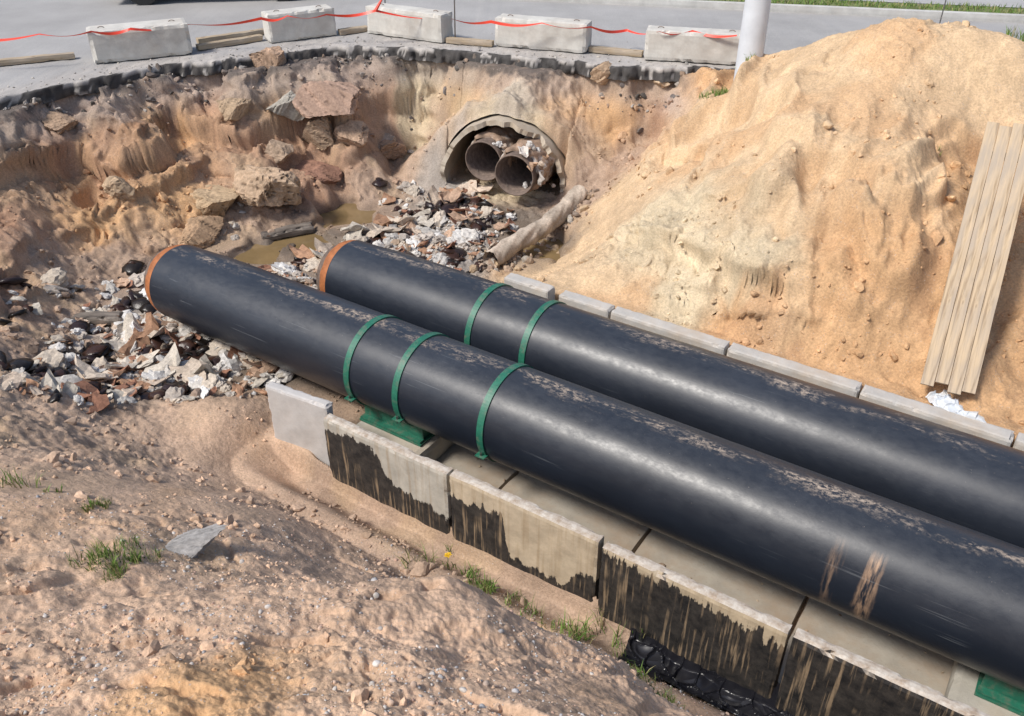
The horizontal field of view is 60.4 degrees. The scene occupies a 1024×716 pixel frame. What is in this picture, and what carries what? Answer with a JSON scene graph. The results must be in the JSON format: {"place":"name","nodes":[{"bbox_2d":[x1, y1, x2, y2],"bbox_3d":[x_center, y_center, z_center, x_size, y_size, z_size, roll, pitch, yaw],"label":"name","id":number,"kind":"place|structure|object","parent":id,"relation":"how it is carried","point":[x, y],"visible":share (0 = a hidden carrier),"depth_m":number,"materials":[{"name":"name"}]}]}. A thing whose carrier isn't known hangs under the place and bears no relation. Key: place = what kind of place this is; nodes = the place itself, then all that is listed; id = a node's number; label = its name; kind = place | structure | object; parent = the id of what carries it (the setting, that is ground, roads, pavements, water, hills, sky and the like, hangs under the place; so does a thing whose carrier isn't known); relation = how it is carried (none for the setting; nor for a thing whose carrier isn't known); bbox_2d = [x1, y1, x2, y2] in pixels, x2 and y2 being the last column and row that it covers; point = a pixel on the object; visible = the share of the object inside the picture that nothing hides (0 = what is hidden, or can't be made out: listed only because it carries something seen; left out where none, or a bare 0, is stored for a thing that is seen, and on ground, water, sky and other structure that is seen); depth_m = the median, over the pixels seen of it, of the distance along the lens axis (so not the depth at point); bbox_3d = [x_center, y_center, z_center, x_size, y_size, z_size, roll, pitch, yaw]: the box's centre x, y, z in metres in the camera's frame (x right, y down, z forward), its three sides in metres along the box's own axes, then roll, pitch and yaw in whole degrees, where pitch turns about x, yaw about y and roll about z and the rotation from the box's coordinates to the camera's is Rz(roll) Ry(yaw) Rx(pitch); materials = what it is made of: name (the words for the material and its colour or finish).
{"place":"outdoors","nodes":[
{"label":"outdoors","id":0,"kind":"place"},
{"bbox_2d":[0,17,1023,715],"bbox_3d":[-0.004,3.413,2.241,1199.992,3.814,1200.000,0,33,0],"label":"ground","id":1,"kind":"structure","parent":0,"point":[972,73],"depth_m":9.17,"materials":[{"name":"beige sand"}]},
{"bbox_2d":[41,111,77,133],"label":"clay boulder","id":2,"kind":"object","parent":1,"relation":"on","point":[59,123],"visible":1,"depth_m":12.59,"materials":[{"name":"brown stone"}]},
{"bbox_2d":[71,311,122,325],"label":"old timber beam","id":3,"kind":"structure","parent":1,"relation":"on","point":[101,317],"depth_m":10.73,"materials":[{"name":"grey wood"}]},
{"bbox_2d":[102,175,134,200],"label":"clay boulder","id":4,"kind":"object","parent":1,"relation":"on","point":[114,186],"visible":1,"depth_m":12.34,"materials":[{"name":"beige stone"}]},
{"bbox_2d":[165,523,226,557],"bbox_3d":[-2.167,1.240,5.911,0.294,0.104,0.460,18,37,25],"label":"stone slab","id":5,"kind":"object","parent":1,"relation":"on","point":[193,543],"depth_m":5.87,"materials":[{"name":"grey stone"}]},
{"bbox_2d":[178,215,223,248],"bbox_3d":[-4.496,-1.812,12.670,0.462,0.369,0.714,10,35,15],"label":"clay boulder","id":6,"kind":"object","parent":1,"relation":"on","point":[201,232],"visible":0.94,"depth_m":12.61,"materials":[{"name":"beige stone"}]},
{"bbox_2d":[188,184,238,216],"bbox_3d":[-4.478,-2.325,13.143,0.972,0.361,0.557,17,37,24],"label":"clay boulder","id":7,"kind":"object","parent":1,"relation":"on","point":[217,200],"visible":0.86,"depth_m":12.97,"materials":[{"name":"beige stone"}]},
{"bbox_2d":[216,97,251,120],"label":"clay boulder","id":8,"kind":"object","parent":1,"relation":"on","point":[233,109],"visible":0.94,"depth_m":13.60,"materials":[{"name":"beige stone"}]},
{"bbox_2d":[0,177,493,402],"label":"tar lumps","id":9,"kind":"object","parent":1,"relation":"on","point":[137,300],"visible":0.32,"depth_m":10.40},
{"bbox_2d":[0,178,518,413],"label":"rubble pile","id":10,"kind":"object","parent":1,"relation":"on","point":[134,333],"visible":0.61,"depth_m":10.34,"materials":[{"name":"grey concrete"}]},
{"bbox_2d":[232,164,301,206],"bbox_3d":[-3.721,-2.574,13.223,1.199,0.722,0.899,0,33,0],"label":"clay boulder","id":11,"kind":"object","parent":1,"relation":"on","point":[252,185],"visible":0.89,"depth_m":12.94,"materials":[{"name":"beige stone"}]},
{"bbox_2d":[249,46,286,68],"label":"clay boulder","id":12,"kind":"object","parent":1,"relation":"on","point":[266,57],"visible":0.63,"depth_m":14.13,"materials":[{"name":"beige stone"}]},
{"bbox_2d":[264,139,293,163],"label":"clay boulder","id":13,"kind":"object","parent":1,"relation":"on","point":[279,151],"visible":0.98,"depth_m":13.79,"materials":[{"name":"beige stone"}]},
{"bbox_2d":[233,234,333,263],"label":"puddle","id":14,"kind":"object","parent":1,"relation":"on","point":[261,254],"visible":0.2,"depth_m":12.81,"materials":[{"name":"liquid"}]},
{"bbox_2d":[265,90,303,120],"bbox_3d":[-3.569,-4.011,14.002,0.724,0.436,0.389,-9,34,-13],"label":"clay boulder","id":15,"kind":"object","parent":1,"relation":"on","point":[284,106],"visible":0.7,"depth_m":13.87,"materials":[{"name":"grey stone"}]},
{"bbox_2d":[260,221,314,239],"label":"old timber beam","id":16,"kind":"structure","parent":1,"relation":"on","point":[290,230],"depth_m":13.07,"materials":[{"name":"grey wood"}]},
{"bbox_2d":[265,381,332,465],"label":"concrete wall panel","id":17,"kind":"structure","parent":1,"relation":"on","point":[298,417],"depth_m":8.62,"materials":[{"name":"grey concrete"}]},
{"bbox_2d":[301,115,333,149],"bbox_3d":[-3.158,-3.672,14.234,0.550,0.549,0.412,-3,33,-5],"label":"clay boulder","id":18,"kind":"object","parent":1,"relation":"on","point":[318,132],"visible":1,"depth_m":14.10,"materials":[{"name":"brown stone"}]},
{"bbox_2d":[294,160,341,184],"bbox_3d":[-3.122,-2.917,14.157,0.768,0.428,0.558,-8,34,-13],"label":"clay boulder","id":19,"kind":"object","parent":1,"relation":"on","point":[324,173],"visible":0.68,"depth_m":14.04,"materials":[{"name":"stone"}]},
{"bbox_2d":[292,80,359,117],"bbox_3d":[-2.944,-4.161,14.021,1.014,0.500,0.898,0,33,0],"label":"clay boulder","id":20,"kind":"object","parent":1,"relation":"on","point":[311,99],"visible":1,"depth_m":13.82,"materials":[{"name":"brown stone"}]},
{"bbox_2d":[0,33,692,178],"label":"broken asphalt","id":21,"kind":"structure","parent":1,"relation":"on","point":[35,100],"depth_m":13.80,"materials":[{"name":"grey asphalt"}]},
{"bbox_2d":[320,203,375,227],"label":"puddle","id":22,"kind":"object","parent":1,"relation":"on","point":[345,213],"visible":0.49,"depth_m":13.75,"materials":[{"name":"liquid"}]},
{"bbox_2d":[0,476,701,715],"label":"sand clods","id":23,"kind":"object","parent":1,"relation":"on","point":[243,665],"visible":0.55,"depth_m":3.85,"materials":[{"name":"brown sand"}]},
{"bbox_2d":[333,120,368,147],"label":"clay boulder","id":24,"kind":"object","parent":1,"relation":"on","point":[352,132],"visible":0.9,"depth_m":14.10,"materials":[{"name":"brown stone"}]},
{"bbox_2d":[0,493,733,715],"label":"gravel","id":25,"kind":"structure","parent":1,"relation":"on","point":[376,663],"depth_m":4.06,"materials":[{"name":"brown gravel"}]},
{"bbox_2d":[323,413,453,533],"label":"concrete wall panel","id":26,"kind":"structure","parent":1,"relation":"on","point":[397,476],"depth_m":8.06,"materials":[{"name":"grey concrete"}]},
{"bbox_2d":[380,139,406,160],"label":"clay boulder","id":27,"kind":"object","parent":1,"relation":"on","point":[392,150],"visible":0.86,"depth_m":14.80,"materials":[{"name":"brown stone"}]},
{"bbox_2d":[382,133,396,141],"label":"clay boulder","id":28,"kind":"object","parent":27,"relation":"on","point":[387,136],"visible":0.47,"depth_m":14.89,"materials":[{"name":"grey stone"}]},
{"bbox_2d":[444,552,451,564],"bbox_3d":[-0.554,1.766,7.651,0.064,0.174,0.067,10,35,15],"label":"dandelion","id":29,"kind":"object","parent":1,"relation":"on","point":[447,554],"visible":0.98,"depth_m":7.61,"materials":[{"name":"yellow plant"}]},
{"bbox_2d":[435,444,518,489],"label":"channel floor slab","id":30,"kind":"structure","parent":1,"relation":"on","point":[467,461],"depth_m":9.05,"materials":[{"name":"concrete"}]},
{"bbox_2d":[343,314,454,459],"bbox_3d":[-1.201,0.318,9.002,1.050,1.384,1.157,20,38,28],"label":"pipe support","id":31,"kind":"object","parent":30,"relation":"on","point":[398,429],"visible":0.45,"depth_m":8.93,"materials":[{"name":"metal"}]},
{"bbox_2d":[144,244,1023,690],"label":"insulated pipe","id":32,"kind":"object","parent":31,"relation":"on","point":[950,590],"visible":0.99,"depth_m":7.23,"materials":[{"name":"plastic"}]},
{"bbox_2d":[475,363,533,461],"bbox_3d":[-0.030,0.515,8.322,0.105,0.968,0.985,20,38,28],"label":"clamp","id":33,"kind":"object","parent":32,"relation":"attached to","point":[481,454],"visible":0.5,"depth_m":7.96,"materials":[{"name":"green metal"}]},
{"bbox_2d":[465,125,524,180],"bbox_3d":[-0.021,-3.561,14.413,0.810,0.804,2.035,14,36,21],"label":"old steel pipe","id":34,"kind":"object","parent":1,"relation":"on","point":[483,154],"visible":0.34,"depth_m":13.87,"materials":[{"name":"brown metal"}]},
{"bbox_2d":[440,114,565,192],"bbox_3d":[0.179,-3.757,14.645,2.200,1.400,2.494,9,34,14],"label":"culvert","id":35,"kind":"object","parent":1,"relation":"on","point":[460,144],"visible":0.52,"depth_m":13.62,"materials":[{"name":"concrete"}]},
{"bbox_2d":[495,136,556,195],"bbox_3d":[0.470,-3.269,14.024,0.821,0.814,2.106,14,36,21],"label":"old steel pipe","id":36,"kind":"object","parent":35,"relation":"in","point":[512,178],"visible":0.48,"depth_m":13.46,"materials":[{"name":"brown metal"}]},
{"bbox_2d":[492,141,555,188],"bbox_3d":[0.204,-2.954,13.434,1.104,0.782,0.596,26,41,33],"label":"torn insulation","id":37,"kind":"object","parent":36,"relation":"on","point":[523,149],"visible":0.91,"depth_m":13.17},
{"bbox_2d":[0,20,1023,605],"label":"soil clods","id":38,"kind":"object","parent":1,"relation":"on","point":[420,568],"visible":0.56,"depth_m":9.42,"materials":[{"name":"brown soil"}]},
{"bbox_2d":[447,53,584,156],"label":"soil bank","id":39,"kind":"structure","parent":1,"relation":"on","point":[547,101],"depth_m":13.82,"materials":[{"name":"beige soil"}]},
{"bbox_2d":[449,469,603,601],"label":"concrete wall panel","id":40,"kind":"structure","parent":1,"relation":"on","point":[551,548],"depth_m":7.37,"materials":[{"name":"beige concrete"}]},
{"bbox_2d":[504,273,554,299],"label":"concrete wall panel","id":41,"kind":"structure","parent":1,"relation":"on","point":[532,286],"depth_m":10.19,"materials":[{"name":"grey concrete"}]},
{"bbox_2d":[469,188,598,272],"bbox_3d":[0.384,-1.768,12.697,0.885,0.680,2.686,24,40,32],"label":"crust rubble","id":42,"kind":"object","parent":1,"relation":"on","point":[493,262],"visible":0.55,"depth_m":12.40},
{"bbox_2d":[483,185,587,266],"bbox_3d":[0.393,-1.925,12.662,0.315,0.531,2.244,23,40,30],"label":"old duct","id":43,"kind":"object","parent":1,"relation":"on","point":[504,250],"visible":0.97,"depth_m":12.54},
{"bbox_2d":[520,239,563,260],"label":"puddle","id":44,"kind":"object","parent":1,"relation":"on","point":[553,255],"visible":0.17,"depth_m":12.76,"materials":[{"name":"liquid"}]},
{"bbox_2d":[501,472,651,552],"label":"channel floor slab","id":45,"kind":"structure","parent":1,"relation":"on","point":[616,529],"depth_m":8.49,"materials":[{"name":"concrete"}]},
{"bbox_2d":[559,290,614,317],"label":"concrete wall panel","id":46,"kind":"structure","parent":1,"relation":"on","point":[586,303],"depth_m":10.03,"materials":[{"name":"grey concrete"}]},
{"bbox_2d":[590,61,611,84],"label":"clay boulder","id":47,"kind":"object","parent":1,"relation":"on","point":[600,74],"visible":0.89,"depth_m":13.66,"materials":[{"name":"beige stone"}]},
{"bbox_2d":[652,80,670,87],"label":"clay boulder","id":48,"kind":"object","parent":1,"relation":"on","point":[662,85],"visible":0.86,"depth_m":13.65,"materials":[{"name":"beige stone"}]},
{"bbox_2d":[610,306,729,355],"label":"concrete wall panel","id":49,"kind":"structure","parent":1,"relation":"on","point":[672,330],"depth_m":9.55,"materials":[{"name":"grey concrete"}]},
{"bbox_2d":[598,541,791,698],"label":"concrete wall panel","id":50,"kind":"structure","parent":1,"relation":"on","point":[740,643],"depth_m":6.67,"materials":[{"name":"black concrete"}]},
{"bbox_2d":[618,628,793,715],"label":"black plastic sheet","id":51,"kind":"object","parent":1,"relation":"on","point":[714,688],"visible":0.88,"depth_m":6.78,"materials":[{"name":"black plastic"}]},
{"bbox_2d":[477,458,943,672],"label":"spilled soil","id":52,"kind":"structure","parent":1,"relation":"on","point":[479,466],"depth_m":7.63,"materials":[{"name":"brown soil"}]},
{"bbox_2d":[634,529,806,624],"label":"channel floor slab","id":53,"kind":"structure","parent":1,"relation":"on","point":[774,599],"depth_m":7.79,"materials":[{"name":"concrete"}]},
{"bbox_2d":[733,0,770,80],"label":"street lamp","id":54,"kind":"object","parent":1,"relation":"on","point":[754,26],"visible":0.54,"depth_m":12.12,"materials":[{"name":"white metal"}]},
{"bbox_2d":[727,342,861,397],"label":"concrete wall panel","id":55,"kind":"structure","parent":1,"relation":"on","point":[826,379],"depth_m":8.92,"materials":[{"name":"grey concrete"}]},
{"bbox_2d":[704,0,1023,13],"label":"grass verge","id":56,"kind":"object","parent":1,"relation":"on","point":[912,7],"depth_m":16.76,"materials":[{"name":"green plant"}]},
{"bbox_2d":[778,598,953,694],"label":"channel floor slab","id":57,"kind":"structure","parent":1,"relation":"on","point":[903,658],"depth_m":7.17,"materials":[{"name":"concrete"}]},
{"bbox_2d":[775,628,990,715],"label":"concrete wall panel","id":58,"kind":"structure","parent":1,"relation":"on","point":[821,677],"depth_m":6.06,"materials":[{"name":"black concrete"}]},
{"bbox_2d":[859,384,1014,446],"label":"concrete wall panel","id":59,"kind":"structure","parent":1,"relation":"on","point":[987,431],"depth_m":8.27,"materials":[{"name":"grey concrete"}]},
{"bbox_2d":[926,389,985,422],"bbox_3d":[4.254,0.931,8.486,0.302,1.073,0.874,-13,35,-18],"label":"white plastic bag","id":60,"kind":"object","parent":1,"relation":"on","point":[944,400],"visible":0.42,"depth_m":8.37,"materials":[{"name":"white plastic"}]},
{"bbox_2d":[920,121,1023,394],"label":"wooden board panel","id":61,"kind":"object","parent":1,"relation":"on","point":[962,360],"visible":1,"depth_m":8.67,"materials":[{"name":"brown wood"}]},
{"bbox_2d":[1012,432,1023,450],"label":"concrete wall panel","id":62,"kind":"structure","parent":1,"relation":"on","point":[1018,444],"depth_m":7.95,"materials":[{"name":"grey concrete"}]},
{"bbox_2d":[0,0,1023,109],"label":"road","id":63,"kind":"structure","parent":0,"point":[58,19],"depth_m":15.26,"materials":[{"name":"grey asphalt"}]},
{"bbox_2d":[0,52,74,65],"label":"timber kerb","id":64,"kind":"structure","parent":63,"relation":"on","point":[33,58],"depth_m":13.74,"materials":[{"name":"beige wood"}]},
{"bbox_2d":[86,18,192,62],"bbox_3d":[-5.912,-5.062,13.966,1.491,0.506,0.512,-14,36,-20],"label":"concrete barrier block","id":65,"kind":"object","parent":63,"relation":"on","point":[166,37],"depth_m":13.79,"materials":[{"name":"concrete"}]},
{"bbox_2d":[131,0,288,4],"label":"parked car","id":66,"kind":"object","parent":63,"relation":"on","point":[143,2],"visible":1,"depth_m":17.27,"materials":[{"name":"paint"}]},
{"bbox_2d":[196,34,262,49],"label":"timber kerb","id":67,"kind":"structure","parent":63,"relation":"on","point":[229,42],"depth_m":14.61,"materials":[{"name":"beige wood"}]},
{"bbox_2d":[196,28,263,43],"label":"timber kerb","id":68,"kind":"structure","parent":63,"relation":"on","point":[211,38],"depth_m":14.94,"materials":[{"name":"beige wood"}]},
{"bbox_2d":[261,4,336,42],"bbox_3d":[-3.627,-5.720,14.987,1.177,0.486,0.392,-18,37,-25],"label":"concrete barrier block","id":69,"kind":"object","parent":63,"relation":"on","point":[287,28],"depth_m":14.84,"materials":[{"name":"concrete"}]},
{"bbox_2d":[338,25,367,34],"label":"timber kerb","id":70,"kind":"structure","parent":63,"relation":"on","point":[352,30],"depth_m":15.31,"materials":[{"name":"beige wood"}]},
{"bbox_2d":[365,2,452,42],"bbox_3d":[-1.762,-5.761,15.049,1.542,0.486,0.391,16,37,23],"label":"concrete barrier block","id":71,"kind":"object","parent":63,"relation":"on","point":[433,25],"depth_m":14.86,"materials":[{"name":"concrete"}]},
{"bbox_2d":[0,10,736,41],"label":"warning tape","id":72,"kind":"object","parent":71,"relation":"attached to","point":[379,11],"visible":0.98,"depth_m":14.05,"materials":[{"name":"red plastic"}]},
{"bbox_2d":[374,0,381,10],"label":"tape tail","id":73,"kind":"object","parent":72,"relation":"attached to","point":[377,6],"visible":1,"depth_m":14.37},
{"bbox_2d":[454,0,455,36],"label":"metal rod","id":74,"kind":"object","parent":63,"relation":"on","point":[454,21],"visible":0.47,"depth_m":14.64,"materials":[{"name":"metal"}]},
{"bbox_2d":[446,36,493,46],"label":"timber kerb","id":75,"kind":"structure","parent":63,"relation":"on","point":[470,41],"depth_m":14.63,"materials":[{"name":"beige wood"}]},
{"bbox_2d":[495,13,591,52],"bbox_3d":[0.510,-5.336,14.402,1.565,0.486,0.389,10,35,15],"label":"concrete barrier block","id":76,"kind":"object","parent":63,"relation":"on","point":[546,37],"depth_m":14.24,"materials":[{"name":"concrete"}]},
{"bbox_2d":[589,45,643,56],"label":"timber kerb","id":77,"kind":"structure","parent":63,"relation":"on","point":[616,51],"depth_m":14.12,"materials":[{"name":"beige wood"}]},
{"bbox_2d":[644,25,740,64],"bbox_3d":[2.862,-4.913,13.759,1.532,0.486,0.393,7,34,11],"label":"concrete barrier block","id":78,"kind":"object","parent":63,"relation":"on","point":[695,47],"depth_m":13.62,"materials":[{"name":"concrete"}]},
{"bbox_2d":[524,0,1023,22],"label":"kerb","id":79,"kind":"structure","parent":63,"relation":"on","point":[893,12],"depth_m":16.61,"materials":[{"name":"concrete"}]},
{"bbox_2d":[0,24,1023,707],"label":"grass","id":80,"kind":"structure","parent":0,"point":[134,558],"depth_m":6.38,"materials":[{"name":"green plant"}]},
{"bbox_2d":[851,0,1023,7],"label":"pavement","id":81,"kind":"structure","parent":0,"point":[1010,3],"depth_m":17.04,"materials":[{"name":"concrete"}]},
{"bbox_3d":[0.082,0.440,10.189,1.472,0.120,1.513,20,38,28],"label":"channel floor slab","id":82,"kind":"object","parent":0,"visible":0},
{"bbox_2d":[464,283,566,363],"bbox_3d":[-0.015,-0.047,9.557,1.050,1.384,1.157,20,38,28],"label":"pipe support","id":83,"kind":"object","parent":82,"relation":"on","point":[539,312],"visible":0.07,"depth_m":9.18,"materials":[{"name":"metal"}]},
{"bbox_2d":[316,240,1023,547],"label":"insulated pipe","id":84,"kind":"object","parent":83,"relation":"on","point":[969,481],"visible":0.73,"depth_m":8.04,"materials":[{"name":"plastic"}]},
{"bbox_3d":[4.224,2.966,6.336,1.472,0.120,1.549,20,38,28],"label":"channel floor slab","id":85,"kind":"object","parent":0,"visible":0},
{"bbox_2d":[944,661,1023,715],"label":"pipe support","id":86,"kind":"object","parent":85,"relation":"on","point":[982,692],"visible":0.48,"depth_m":6.44,"materials":[{"name":"concrete"}]}
]}

